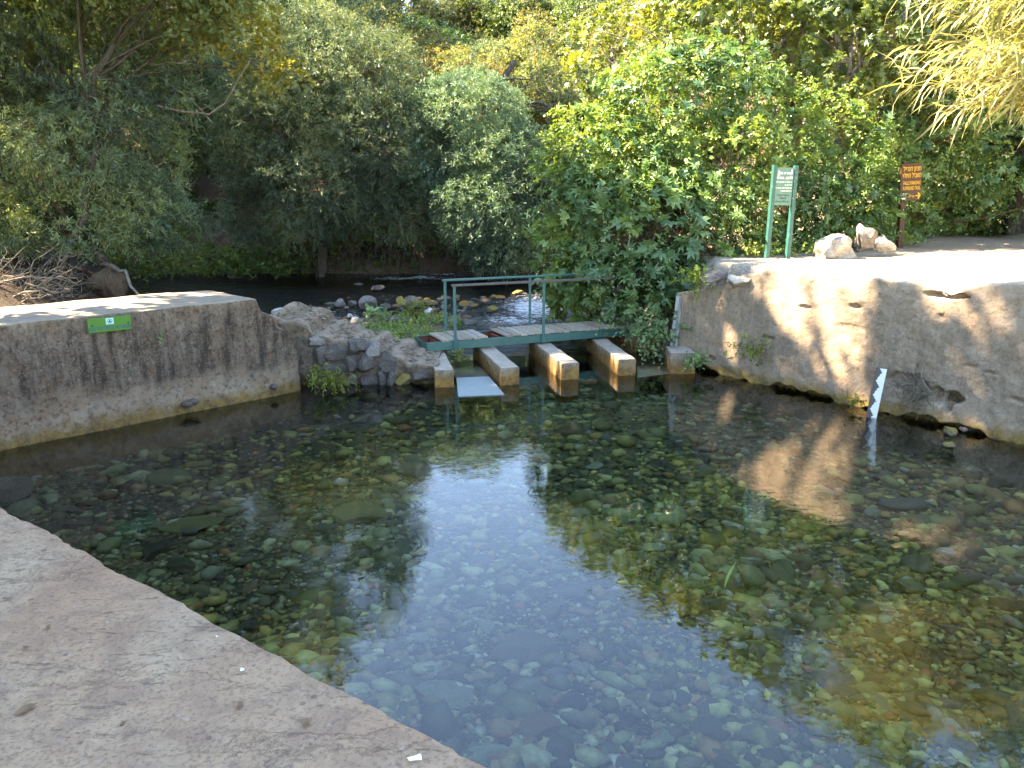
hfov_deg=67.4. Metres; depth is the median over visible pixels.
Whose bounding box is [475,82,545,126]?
hillside tree
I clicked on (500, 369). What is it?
concrete pier
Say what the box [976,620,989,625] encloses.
pool cobble
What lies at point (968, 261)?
ground
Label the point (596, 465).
pool cobble
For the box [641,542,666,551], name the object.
pool stone
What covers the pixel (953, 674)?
pool cobble
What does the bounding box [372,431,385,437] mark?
pool cobble
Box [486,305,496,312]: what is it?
river stone
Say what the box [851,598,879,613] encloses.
pool cobble
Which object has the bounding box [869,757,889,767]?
pool cobble
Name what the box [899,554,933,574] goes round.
pool cobble
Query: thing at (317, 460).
pool cobble
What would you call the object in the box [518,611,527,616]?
pool cobble
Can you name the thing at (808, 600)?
pool cobble
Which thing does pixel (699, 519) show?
pool cobble
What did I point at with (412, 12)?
hillside tree
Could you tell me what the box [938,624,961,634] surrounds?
pool cobble
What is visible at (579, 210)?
fig bush
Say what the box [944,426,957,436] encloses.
wall stone
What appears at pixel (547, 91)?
hillside tree
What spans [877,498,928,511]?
pool cobble
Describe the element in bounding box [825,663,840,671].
pool cobble
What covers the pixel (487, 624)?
pool cobble
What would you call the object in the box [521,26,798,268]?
bramble bush
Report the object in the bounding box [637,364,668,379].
sill slab
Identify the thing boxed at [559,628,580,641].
pool cobble
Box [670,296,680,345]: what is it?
steel channel
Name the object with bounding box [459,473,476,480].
pool cobble
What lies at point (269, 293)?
stream water
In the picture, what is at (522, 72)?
hillside tree
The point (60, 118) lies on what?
willow tree
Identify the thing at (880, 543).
pool cobble
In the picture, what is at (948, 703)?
pool cobble
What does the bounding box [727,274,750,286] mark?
boulder
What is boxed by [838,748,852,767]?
pool cobble
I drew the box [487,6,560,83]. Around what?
hillside tree
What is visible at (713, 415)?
pool cobble
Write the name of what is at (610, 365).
concrete pier
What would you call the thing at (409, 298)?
river stone
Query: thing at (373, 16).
willow tree
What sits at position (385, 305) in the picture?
river stone
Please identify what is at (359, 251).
hanging roots
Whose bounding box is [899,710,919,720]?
pool cobble
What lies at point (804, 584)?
pool cobble
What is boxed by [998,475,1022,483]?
pool cobble
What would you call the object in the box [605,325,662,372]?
concrete pier
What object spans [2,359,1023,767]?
water
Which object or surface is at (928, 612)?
pool cobble
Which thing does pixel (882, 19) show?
hillside tree
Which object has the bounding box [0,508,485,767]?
concrete path
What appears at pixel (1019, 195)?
mulberry tree
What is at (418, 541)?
pool cobble
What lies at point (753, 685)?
pool cobble
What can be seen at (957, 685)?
pool cobble
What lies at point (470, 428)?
pool cobble
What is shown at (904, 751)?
pool cobble
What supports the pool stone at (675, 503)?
on the ground at (968, 261)
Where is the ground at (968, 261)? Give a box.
[0,5,1023,767]
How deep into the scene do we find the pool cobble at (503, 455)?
10.22 m
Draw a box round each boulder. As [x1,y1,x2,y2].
[699,266,727,283]
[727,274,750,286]
[814,234,856,258]
[854,223,877,251]
[873,235,896,252]
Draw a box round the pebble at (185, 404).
[181,401,192,407]
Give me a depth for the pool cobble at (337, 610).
6.36 m
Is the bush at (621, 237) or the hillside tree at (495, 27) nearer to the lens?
the bush at (621, 237)
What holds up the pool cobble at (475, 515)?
on the ground at (968, 261)
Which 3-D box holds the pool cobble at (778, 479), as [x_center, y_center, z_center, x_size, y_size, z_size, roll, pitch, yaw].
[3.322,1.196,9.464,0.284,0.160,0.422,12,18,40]
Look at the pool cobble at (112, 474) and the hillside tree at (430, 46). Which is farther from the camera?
the hillside tree at (430, 46)
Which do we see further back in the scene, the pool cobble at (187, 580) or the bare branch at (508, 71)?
the bare branch at (508, 71)
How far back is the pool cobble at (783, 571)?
7.00 m
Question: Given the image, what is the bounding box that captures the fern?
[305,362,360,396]
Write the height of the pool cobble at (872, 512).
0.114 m
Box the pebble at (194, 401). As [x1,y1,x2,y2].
[188,399,198,404]
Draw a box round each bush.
[195,0,454,276]
[387,57,567,285]
[515,153,721,339]
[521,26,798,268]
[594,211,739,294]
[602,297,693,368]
[666,264,715,301]
[694,63,943,255]
[846,88,1023,240]
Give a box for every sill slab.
[450,356,487,378]
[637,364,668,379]
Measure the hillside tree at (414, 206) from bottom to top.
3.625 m
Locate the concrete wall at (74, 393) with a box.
[0,291,303,477]
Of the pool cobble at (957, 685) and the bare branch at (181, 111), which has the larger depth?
the bare branch at (181, 111)
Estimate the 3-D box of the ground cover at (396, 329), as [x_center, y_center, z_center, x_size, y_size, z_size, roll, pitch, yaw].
[-2.564,-1.119,16.320,3.039,0.581,5.171,0,14,0]
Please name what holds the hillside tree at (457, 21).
on the ground at (968, 261)
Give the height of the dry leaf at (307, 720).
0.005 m
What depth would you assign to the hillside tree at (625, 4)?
49.51 m
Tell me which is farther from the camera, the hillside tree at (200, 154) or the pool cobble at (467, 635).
the hillside tree at (200, 154)
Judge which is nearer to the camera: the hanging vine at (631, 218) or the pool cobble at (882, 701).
the pool cobble at (882, 701)
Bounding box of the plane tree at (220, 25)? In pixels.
[0,0,319,285]
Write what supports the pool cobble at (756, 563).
on the ground at (968, 261)
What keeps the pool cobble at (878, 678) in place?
on the ground at (968, 261)
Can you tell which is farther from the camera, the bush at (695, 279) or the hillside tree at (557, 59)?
the hillside tree at (557, 59)
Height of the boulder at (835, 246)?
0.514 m
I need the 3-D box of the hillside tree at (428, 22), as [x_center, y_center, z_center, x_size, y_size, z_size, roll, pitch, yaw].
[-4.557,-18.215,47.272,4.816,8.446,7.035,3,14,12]
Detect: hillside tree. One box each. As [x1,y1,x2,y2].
[1,0,127,237]
[3,1,97,98]
[14,18,166,193]
[50,0,173,205]
[98,18,220,185]
[109,61,250,226]
[150,2,264,91]
[167,72,279,210]
[226,2,369,179]
[282,0,408,172]
[314,0,387,33]
[319,24,450,215]
[344,0,469,64]
[348,0,463,85]
[361,52,518,180]
[372,0,463,49]
[377,41,476,80]
[388,163,445,231]
[392,0,483,48]
[395,10,476,68]
[425,34,551,86]
[432,0,516,83]
[436,0,491,51]
[443,52,500,180]
[445,29,506,72]
[461,0,557,53]
[461,84,546,221]
[465,0,558,53]
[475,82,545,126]
[476,15,565,119]
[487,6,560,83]
[494,133,565,216]
[502,0,587,76]
[503,28,608,77]
[503,54,603,213]
[514,51,610,143]
[519,56,669,179]
[534,0,639,39]
[543,0,651,81]
[547,135,604,204]
[548,0,649,78]
[561,15,650,128]
[598,35,705,165]
[619,0,702,37]
[639,0,759,86]
[658,0,832,135]
[751,0,901,134]
[847,0,979,133]
[937,2,1010,125]
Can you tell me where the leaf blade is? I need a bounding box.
[724,562,735,588]
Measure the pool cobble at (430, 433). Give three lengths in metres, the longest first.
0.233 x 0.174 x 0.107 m
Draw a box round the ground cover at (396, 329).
[357,311,464,360]
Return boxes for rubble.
[272,301,438,363]
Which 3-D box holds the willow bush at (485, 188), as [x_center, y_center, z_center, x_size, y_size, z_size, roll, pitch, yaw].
[-1.139,-6.596,25.435,6.486,8.091,5.438,0,14,0]
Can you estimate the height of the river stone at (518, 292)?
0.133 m
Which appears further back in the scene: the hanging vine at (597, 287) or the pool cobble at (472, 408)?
the hanging vine at (597, 287)
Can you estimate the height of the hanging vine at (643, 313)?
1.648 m
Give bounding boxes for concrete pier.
[433,352,453,408]
[473,346,518,408]
[529,342,578,402]
[586,337,635,398]
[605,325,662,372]
[663,346,695,394]
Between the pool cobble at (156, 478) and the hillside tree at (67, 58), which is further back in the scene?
the hillside tree at (67, 58)
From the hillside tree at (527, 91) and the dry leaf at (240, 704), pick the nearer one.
the dry leaf at (240, 704)
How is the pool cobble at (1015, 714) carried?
on the ground at (968, 261)
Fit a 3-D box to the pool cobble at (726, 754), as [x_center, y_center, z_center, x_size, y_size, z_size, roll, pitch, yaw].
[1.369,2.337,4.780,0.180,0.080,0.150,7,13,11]
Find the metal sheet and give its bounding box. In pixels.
[456,376,503,397]
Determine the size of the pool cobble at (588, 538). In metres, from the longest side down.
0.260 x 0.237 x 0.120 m
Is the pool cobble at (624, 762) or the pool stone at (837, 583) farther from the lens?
the pool stone at (837, 583)
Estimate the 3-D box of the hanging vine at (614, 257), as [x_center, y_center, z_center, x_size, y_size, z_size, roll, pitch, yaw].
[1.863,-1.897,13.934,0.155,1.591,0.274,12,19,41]
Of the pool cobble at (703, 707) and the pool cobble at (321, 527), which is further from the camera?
the pool cobble at (321, 527)
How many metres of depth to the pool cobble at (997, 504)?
8.60 m
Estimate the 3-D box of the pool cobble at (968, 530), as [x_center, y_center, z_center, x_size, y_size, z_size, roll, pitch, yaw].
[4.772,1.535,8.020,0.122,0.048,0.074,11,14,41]
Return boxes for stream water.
[125,273,658,355]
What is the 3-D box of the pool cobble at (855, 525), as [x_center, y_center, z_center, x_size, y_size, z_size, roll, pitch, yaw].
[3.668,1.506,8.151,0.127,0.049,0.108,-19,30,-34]
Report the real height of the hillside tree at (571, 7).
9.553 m
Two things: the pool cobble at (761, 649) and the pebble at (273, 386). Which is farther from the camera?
the pebble at (273, 386)
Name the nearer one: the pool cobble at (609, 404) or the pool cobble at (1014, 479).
the pool cobble at (1014, 479)
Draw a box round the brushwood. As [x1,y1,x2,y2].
[0,243,102,304]
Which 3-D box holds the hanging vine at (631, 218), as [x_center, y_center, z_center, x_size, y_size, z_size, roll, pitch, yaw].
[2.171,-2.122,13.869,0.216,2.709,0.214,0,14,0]
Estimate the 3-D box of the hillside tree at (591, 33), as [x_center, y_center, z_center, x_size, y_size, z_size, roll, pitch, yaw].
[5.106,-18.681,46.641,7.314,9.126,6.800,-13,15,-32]
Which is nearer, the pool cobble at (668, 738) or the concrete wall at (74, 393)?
the pool cobble at (668, 738)
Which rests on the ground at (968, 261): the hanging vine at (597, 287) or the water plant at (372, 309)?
the water plant at (372, 309)
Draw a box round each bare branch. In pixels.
[121,6,249,127]
[489,59,562,122]
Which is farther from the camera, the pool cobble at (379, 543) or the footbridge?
the footbridge
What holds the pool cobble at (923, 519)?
on the ground at (968, 261)
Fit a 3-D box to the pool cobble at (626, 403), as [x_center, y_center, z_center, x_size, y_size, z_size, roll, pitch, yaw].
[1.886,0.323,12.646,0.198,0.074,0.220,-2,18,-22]
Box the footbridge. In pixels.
[415,271,636,350]
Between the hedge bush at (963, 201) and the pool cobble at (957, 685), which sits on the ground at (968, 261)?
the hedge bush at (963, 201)
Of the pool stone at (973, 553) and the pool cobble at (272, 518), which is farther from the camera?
the pool cobble at (272, 518)
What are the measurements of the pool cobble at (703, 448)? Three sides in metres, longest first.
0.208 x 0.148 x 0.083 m
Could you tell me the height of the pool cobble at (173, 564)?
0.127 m
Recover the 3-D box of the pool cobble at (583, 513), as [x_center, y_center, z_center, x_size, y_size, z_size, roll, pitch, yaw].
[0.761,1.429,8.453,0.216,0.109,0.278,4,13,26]
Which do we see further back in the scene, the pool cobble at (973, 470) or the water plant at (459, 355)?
the water plant at (459, 355)
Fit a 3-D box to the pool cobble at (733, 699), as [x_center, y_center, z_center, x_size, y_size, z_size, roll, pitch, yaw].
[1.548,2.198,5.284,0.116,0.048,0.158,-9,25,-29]
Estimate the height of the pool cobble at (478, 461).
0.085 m
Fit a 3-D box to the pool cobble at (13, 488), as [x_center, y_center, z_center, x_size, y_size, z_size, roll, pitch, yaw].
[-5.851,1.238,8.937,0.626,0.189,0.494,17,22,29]
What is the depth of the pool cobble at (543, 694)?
5.25 m
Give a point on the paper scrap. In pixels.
(416, 757)
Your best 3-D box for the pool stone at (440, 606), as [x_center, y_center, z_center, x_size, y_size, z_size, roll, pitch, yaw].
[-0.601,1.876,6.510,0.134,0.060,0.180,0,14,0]
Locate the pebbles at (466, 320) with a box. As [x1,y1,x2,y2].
[325,294,513,327]
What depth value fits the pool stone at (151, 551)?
7.50 m
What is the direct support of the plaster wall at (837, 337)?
on the ground at (968, 261)
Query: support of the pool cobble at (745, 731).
on the ground at (968, 261)
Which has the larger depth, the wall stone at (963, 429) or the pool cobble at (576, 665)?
the wall stone at (963, 429)
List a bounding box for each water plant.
[363,303,387,319]
[396,297,433,318]
[448,349,470,368]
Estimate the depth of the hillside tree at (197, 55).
34.50 m
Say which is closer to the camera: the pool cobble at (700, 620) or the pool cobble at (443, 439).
the pool cobble at (700, 620)
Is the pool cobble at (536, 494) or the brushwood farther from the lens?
the brushwood
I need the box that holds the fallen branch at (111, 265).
[100,262,139,294]
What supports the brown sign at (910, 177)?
on the ground at (968, 261)
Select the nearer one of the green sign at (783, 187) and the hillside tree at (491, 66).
the green sign at (783, 187)
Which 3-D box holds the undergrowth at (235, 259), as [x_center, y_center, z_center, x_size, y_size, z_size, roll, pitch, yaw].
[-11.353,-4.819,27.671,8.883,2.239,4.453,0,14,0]
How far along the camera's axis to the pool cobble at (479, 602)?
6.40 m
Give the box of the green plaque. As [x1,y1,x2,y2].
[87,315,131,333]
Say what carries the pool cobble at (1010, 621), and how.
on the ground at (968, 261)
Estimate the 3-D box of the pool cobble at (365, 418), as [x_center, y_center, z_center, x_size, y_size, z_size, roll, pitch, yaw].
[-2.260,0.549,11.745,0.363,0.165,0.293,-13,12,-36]
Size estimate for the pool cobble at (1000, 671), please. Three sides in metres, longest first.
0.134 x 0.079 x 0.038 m
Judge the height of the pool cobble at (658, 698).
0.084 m
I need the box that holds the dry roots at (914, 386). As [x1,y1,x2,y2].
[883,355,944,417]
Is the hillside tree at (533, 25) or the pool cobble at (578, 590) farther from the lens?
the hillside tree at (533, 25)
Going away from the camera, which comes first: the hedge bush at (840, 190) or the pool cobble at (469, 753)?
the pool cobble at (469, 753)
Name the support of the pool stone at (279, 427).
on the ground at (968, 261)
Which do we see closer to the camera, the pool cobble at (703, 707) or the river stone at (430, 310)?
the pool cobble at (703, 707)
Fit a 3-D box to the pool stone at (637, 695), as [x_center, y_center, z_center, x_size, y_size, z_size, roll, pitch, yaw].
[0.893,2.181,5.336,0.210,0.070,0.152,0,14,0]
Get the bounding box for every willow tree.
[0,0,250,270]
[187,0,401,230]
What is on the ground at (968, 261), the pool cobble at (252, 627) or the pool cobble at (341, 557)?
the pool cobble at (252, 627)
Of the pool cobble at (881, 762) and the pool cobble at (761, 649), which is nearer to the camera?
the pool cobble at (881, 762)
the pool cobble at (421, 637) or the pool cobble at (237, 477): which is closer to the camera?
the pool cobble at (421, 637)
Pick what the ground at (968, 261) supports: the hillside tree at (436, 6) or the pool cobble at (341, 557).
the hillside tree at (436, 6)
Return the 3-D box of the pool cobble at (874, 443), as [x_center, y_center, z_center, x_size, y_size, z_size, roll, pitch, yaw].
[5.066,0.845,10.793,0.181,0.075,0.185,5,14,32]
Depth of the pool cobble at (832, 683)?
5.48 m
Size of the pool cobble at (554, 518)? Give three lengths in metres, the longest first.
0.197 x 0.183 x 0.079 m
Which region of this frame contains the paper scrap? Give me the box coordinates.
[407,754,421,760]
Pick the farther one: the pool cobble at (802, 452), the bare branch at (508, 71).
the bare branch at (508, 71)
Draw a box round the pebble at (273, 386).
[270,383,277,388]
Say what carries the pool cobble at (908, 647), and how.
on the ground at (968, 261)
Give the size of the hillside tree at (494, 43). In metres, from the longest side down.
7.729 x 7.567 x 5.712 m
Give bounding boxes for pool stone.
[141,538,177,561]
[158,515,225,534]
[272,423,286,430]
[428,661,440,678]
[433,601,446,609]
[468,744,511,758]
[533,665,551,675]
[581,523,592,530]
[627,690,649,700]
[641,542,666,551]
[663,501,680,506]
[717,626,749,640]
[764,451,787,465]
[827,578,842,587]
[964,547,994,561]
[985,475,1017,488]
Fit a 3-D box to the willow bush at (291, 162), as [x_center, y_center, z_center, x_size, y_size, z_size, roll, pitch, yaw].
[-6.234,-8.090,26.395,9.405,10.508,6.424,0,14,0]
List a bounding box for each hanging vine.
[595,208,607,334]
[609,235,620,322]
[625,189,637,340]
[641,245,650,325]
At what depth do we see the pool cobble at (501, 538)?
7.72 m
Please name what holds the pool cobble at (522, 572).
on the ground at (968, 261)
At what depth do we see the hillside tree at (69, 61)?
28.37 m
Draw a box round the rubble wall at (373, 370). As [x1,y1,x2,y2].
[269,302,446,398]
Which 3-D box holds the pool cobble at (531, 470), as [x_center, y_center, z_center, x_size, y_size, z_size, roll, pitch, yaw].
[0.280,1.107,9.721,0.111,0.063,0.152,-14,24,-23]
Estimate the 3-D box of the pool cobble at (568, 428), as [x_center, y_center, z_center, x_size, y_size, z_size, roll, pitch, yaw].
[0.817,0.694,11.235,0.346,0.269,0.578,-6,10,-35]
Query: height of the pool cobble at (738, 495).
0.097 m
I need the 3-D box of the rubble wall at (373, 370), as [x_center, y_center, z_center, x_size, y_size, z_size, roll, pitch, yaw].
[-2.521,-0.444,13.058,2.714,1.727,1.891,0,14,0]
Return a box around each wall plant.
[682,350,713,372]
[722,333,775,366]
[847,393,866,407]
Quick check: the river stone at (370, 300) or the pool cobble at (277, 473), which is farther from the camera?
the river stone at (370, 300)
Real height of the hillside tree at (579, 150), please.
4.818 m
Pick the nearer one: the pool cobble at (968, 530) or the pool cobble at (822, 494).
the pool cobble at (968, 530)
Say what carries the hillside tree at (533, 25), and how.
on the ground at (968, 261)
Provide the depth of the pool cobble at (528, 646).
5.75 m
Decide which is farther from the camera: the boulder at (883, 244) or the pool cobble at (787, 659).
the boulder at (883, 244)
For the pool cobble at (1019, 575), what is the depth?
7.04 m
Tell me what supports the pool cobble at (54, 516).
on the ground at (968, 261)
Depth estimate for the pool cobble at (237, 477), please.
9.37 m
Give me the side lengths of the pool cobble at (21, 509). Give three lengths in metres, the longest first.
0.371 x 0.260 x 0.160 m
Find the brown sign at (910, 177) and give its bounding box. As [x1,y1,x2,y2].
[896,161,922,247]
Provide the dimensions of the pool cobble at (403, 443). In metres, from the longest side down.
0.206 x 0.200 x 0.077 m
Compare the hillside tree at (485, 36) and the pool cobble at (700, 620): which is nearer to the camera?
the pool cobble at (700, 620)
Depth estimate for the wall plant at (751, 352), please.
12.14 m
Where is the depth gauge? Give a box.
[859,367,886,448]
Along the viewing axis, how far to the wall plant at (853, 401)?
10.84 m
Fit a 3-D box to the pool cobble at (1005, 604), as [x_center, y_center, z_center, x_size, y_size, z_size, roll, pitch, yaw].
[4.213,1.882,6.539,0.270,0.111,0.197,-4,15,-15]
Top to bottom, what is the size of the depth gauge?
1.208 m
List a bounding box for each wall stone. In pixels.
[942,441,954,447]
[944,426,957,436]
[959,426,967,431]
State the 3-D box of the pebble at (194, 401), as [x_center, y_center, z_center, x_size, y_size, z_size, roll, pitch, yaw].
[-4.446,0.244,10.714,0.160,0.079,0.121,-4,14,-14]
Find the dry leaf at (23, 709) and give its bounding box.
[13,703,36,714]
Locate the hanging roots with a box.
[246,211,584,280]
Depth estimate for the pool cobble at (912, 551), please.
7.53 m
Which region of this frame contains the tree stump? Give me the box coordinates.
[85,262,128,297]
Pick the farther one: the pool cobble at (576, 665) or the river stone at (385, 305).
the river stone at (385, 305)
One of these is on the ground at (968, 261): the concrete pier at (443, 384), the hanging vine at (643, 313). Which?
the concrete pier at (443, 384)
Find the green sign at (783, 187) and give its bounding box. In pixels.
[764,165,798,258]
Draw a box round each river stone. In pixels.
[227,271,240,277]
[334,298,345,307]
[348,300,356,305]
[353,283,362,286]
[358,295,376,308]
[371,285,384,290]
[380,303,390,309]
[396,296,407,306]
[406,296,417,304]
[413,300,423,307]
[424,308,433,313]
[426,300,437,305]
[459,300,468,307]
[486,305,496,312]
[495,295,504,298]
[512,290,523,294]
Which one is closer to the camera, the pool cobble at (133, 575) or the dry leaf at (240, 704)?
the dry leaf at (240, 704)
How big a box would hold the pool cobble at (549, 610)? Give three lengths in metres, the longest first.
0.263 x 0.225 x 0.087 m
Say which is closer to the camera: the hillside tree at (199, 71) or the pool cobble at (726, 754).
the pool cobble at (726, 754)
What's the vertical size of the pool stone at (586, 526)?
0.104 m
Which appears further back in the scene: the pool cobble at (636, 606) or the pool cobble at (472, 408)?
the pool cobble at (472, 408)
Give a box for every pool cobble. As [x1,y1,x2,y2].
[0,476,33,502]
[6,499,41,517]
[48,512,67,520]
[52,518,85,532]
[66,507,78,512]
[75,500,92,506]
[84,466,108,474]
[105,471,118,479]
[127,571,147,578]
[145,468,189,487]
[166,557,195,572]
[180,527,198,536]
[181,576,194,584]
[207,443,221,447]
[231,474,242,480]
[240,581,258,593]
[243,622,261,632]
[258,515,279,522]
[266,568,285,576]
[273,470,281,477]
[306,459,320,463]
[313,523,333,532]
[329,576,351,593]
[330,605,346,616]
[331,502,386,525]
[332,553,349,562]
[351,595,376,609]
[352,414,373,422]
[365,540,392,549]
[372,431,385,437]
[372,561,386,568]
[384,487,398,494]
[394,459,430,478]
[401,440,413,445]
[403,454,426,461]
[409,632,429,642]
[413,538,435,545]
[413,679,475,709]
[423,588,441,597]
[427,431,437,435]
[434,463,443,468]
[435,436,448,441]
[454,631,478,642]
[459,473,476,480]
[460,597,487,609]
[462,404,477,412]
[465,426,476,431]
[466,751,473,757]
[467,553,491,572]
[472,512,488,520]
[473,459,482,463]
[476,618,495,630]
[490,628,557,664]
[494,537,506,541]
[496,451,516,460]
[514,710,561,737]
[516,569,530,577]
[518,558,540,569]
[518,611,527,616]
[529,468,536,474]
[529,492,546,497]
[533,601,561,619]
[535,686,556,706]
[546,516,561,522]
[552,580,592,601]
[557,421,584,437]
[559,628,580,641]
[569,660,589,674]
[570,507,590,518]
[575,532,600,544]
[585,461,603,469]
[599,434,611,442]
[601,401,620,408]
[604,740,617,753]
[613,556,636,571]
[615,756,643,767]
[619,401,631,405]
[623,599,649,616]
[632,590,644,598]
[649,691,668,706]
[650,728,674,745]
[673,638,680,648]
[675,689,690,705]
[685,614,710,625]
[689,715,722,736]
[690,515,707,523]
[697,696,720,714]
[699,446,712,452]
[704,409,716,416]
[719,749,737,763]
[722,600,745,611]
[725,695,742,709]
[732,487,742,497]
[733,477,745,483]
[739,724,780,745]
[742,559,763,567]
[747,643,767,658]
[747,682,763,696]
[761,626,798,648]
[764,662,781,671]
[768,471,792,487]
[768,560,798,584]
[779,653,796,666]
[791,449,807,455]
[798,598,813,603]
[799,581,809,588]
[811,669,857,698]
[814,492,829,496]
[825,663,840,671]
[827,505,836,511]
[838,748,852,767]
[841,588,855,597]
[851,522,861,528]
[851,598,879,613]
[861,672,889,684]
[863,507,880,518]
[869,691,890,710]
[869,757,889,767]
[871,441,878,445]
[872,474,899,482]
[874,540,886,546]
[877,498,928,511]
[893,578,926,593]
[894,746,908,754]
[898,640,917,656]
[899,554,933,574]
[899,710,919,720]
[907,549,919,554]
[912,514,929,523]
[922,609,934,614]
[934,697,964,711]
[936,551,949,559]
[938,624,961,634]
[948,670,960,678]
[949,735,979,760]
[950,573,985,586]
[950,681,965,690]
[962,528,974,533]
[971,468,984,472]
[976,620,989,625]
[987,597,1023,611]
[989,668,1008,674]
[990,501,1004,509]
[997,535,1007,542]
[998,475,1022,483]
[999,614,1023,629]
[1004,700,1023,732]
[1008,680,1023,691]
[1013,572,1023,579]
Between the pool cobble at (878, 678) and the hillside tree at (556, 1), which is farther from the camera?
the hillside tree at (556, 1)
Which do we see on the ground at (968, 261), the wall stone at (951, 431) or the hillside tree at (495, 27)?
the hillside tree at (495, 27)
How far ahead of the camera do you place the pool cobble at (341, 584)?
6.74 m
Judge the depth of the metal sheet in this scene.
12.10 m
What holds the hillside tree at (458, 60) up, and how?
on the ground at (968, 261)
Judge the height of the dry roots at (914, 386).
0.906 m
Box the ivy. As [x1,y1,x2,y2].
[741,230,930,256]
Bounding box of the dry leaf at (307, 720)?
[302,717,311,725]
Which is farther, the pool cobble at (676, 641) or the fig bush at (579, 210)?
the fig bush at (579, 210)
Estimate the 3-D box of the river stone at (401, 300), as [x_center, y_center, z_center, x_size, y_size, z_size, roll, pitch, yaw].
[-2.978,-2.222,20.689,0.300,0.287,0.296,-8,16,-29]
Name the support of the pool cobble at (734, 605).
on the ground at (968, 261)
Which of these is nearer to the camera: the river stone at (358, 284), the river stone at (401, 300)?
the river stone at (401, 300)
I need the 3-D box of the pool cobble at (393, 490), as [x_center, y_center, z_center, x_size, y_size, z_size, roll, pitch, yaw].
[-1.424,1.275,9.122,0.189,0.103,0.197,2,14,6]
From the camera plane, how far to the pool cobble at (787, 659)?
5.76 m
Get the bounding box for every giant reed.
[866,0,1023,146]
[940,0,1023,78]
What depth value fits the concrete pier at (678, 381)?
13.10 m
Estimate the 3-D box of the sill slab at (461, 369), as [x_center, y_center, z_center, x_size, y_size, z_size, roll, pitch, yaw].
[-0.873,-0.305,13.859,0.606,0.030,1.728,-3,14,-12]
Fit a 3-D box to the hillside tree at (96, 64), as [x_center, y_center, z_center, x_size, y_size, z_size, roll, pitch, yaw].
[-18.396,-11.780,32.543,8.592,9.551,5.583,0,14,-1]
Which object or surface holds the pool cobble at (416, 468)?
on the ground at (968, 261)
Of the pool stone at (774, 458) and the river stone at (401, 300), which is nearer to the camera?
the pool stone at (774, 458)
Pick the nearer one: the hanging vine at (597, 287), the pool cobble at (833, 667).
the pool cobble at (833, 667)
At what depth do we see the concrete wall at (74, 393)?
10.22 m
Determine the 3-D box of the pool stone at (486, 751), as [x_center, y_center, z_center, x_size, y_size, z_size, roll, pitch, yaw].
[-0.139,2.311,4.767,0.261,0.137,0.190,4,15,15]
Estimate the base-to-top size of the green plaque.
0.182 m
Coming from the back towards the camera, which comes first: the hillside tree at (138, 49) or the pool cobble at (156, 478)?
the hillside tree at (138, 49)
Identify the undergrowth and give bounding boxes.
[1,170,633,274]
[54,221,317,280]
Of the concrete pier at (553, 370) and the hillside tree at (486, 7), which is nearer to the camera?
the concrete pier at (553, 370)
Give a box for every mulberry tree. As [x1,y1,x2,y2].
[555,0,1010,226]
[855,0,1023,234]
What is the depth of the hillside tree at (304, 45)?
35.56 m
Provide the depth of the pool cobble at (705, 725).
5.03 m
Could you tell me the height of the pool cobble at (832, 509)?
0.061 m
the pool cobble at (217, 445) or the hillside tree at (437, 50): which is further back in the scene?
the hillside tree at (437, 50)
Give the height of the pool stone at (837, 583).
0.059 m
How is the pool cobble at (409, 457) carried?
on the ground at (968, 261)
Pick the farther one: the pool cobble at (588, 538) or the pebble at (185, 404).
the pebble at (185, 404)
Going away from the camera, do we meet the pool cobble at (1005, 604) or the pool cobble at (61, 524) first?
the pool cobble at (1005, 604)
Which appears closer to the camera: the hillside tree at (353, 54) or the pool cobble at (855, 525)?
the pool cobble at (855, 525)
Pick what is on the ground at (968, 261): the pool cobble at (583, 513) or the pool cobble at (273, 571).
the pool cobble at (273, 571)
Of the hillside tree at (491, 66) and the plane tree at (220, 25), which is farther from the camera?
the hillside tree at (491, 66)
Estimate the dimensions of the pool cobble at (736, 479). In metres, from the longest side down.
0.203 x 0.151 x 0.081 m
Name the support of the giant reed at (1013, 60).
on the ground at (968, 261)
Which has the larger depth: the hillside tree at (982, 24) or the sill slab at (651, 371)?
the hillside tree at (982, 24)
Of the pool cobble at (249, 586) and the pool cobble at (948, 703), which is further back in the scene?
the pool cobble at (249, 586)
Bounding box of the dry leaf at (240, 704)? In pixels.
[235,701,242,707]
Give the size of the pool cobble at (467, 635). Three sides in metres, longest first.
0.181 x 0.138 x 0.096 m
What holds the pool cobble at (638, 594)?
on the ground at (968, 261)
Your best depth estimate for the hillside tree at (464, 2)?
57.69 m
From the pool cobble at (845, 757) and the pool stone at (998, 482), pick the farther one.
the pool stone at (998, 482)
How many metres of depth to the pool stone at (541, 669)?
5.60 m
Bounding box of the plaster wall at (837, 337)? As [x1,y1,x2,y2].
[675,267,1023,447]
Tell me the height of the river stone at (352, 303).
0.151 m
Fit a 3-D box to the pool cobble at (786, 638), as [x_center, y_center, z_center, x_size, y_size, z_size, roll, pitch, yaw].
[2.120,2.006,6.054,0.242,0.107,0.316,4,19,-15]
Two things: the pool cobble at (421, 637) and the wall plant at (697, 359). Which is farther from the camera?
the wall plant at (697, 359)

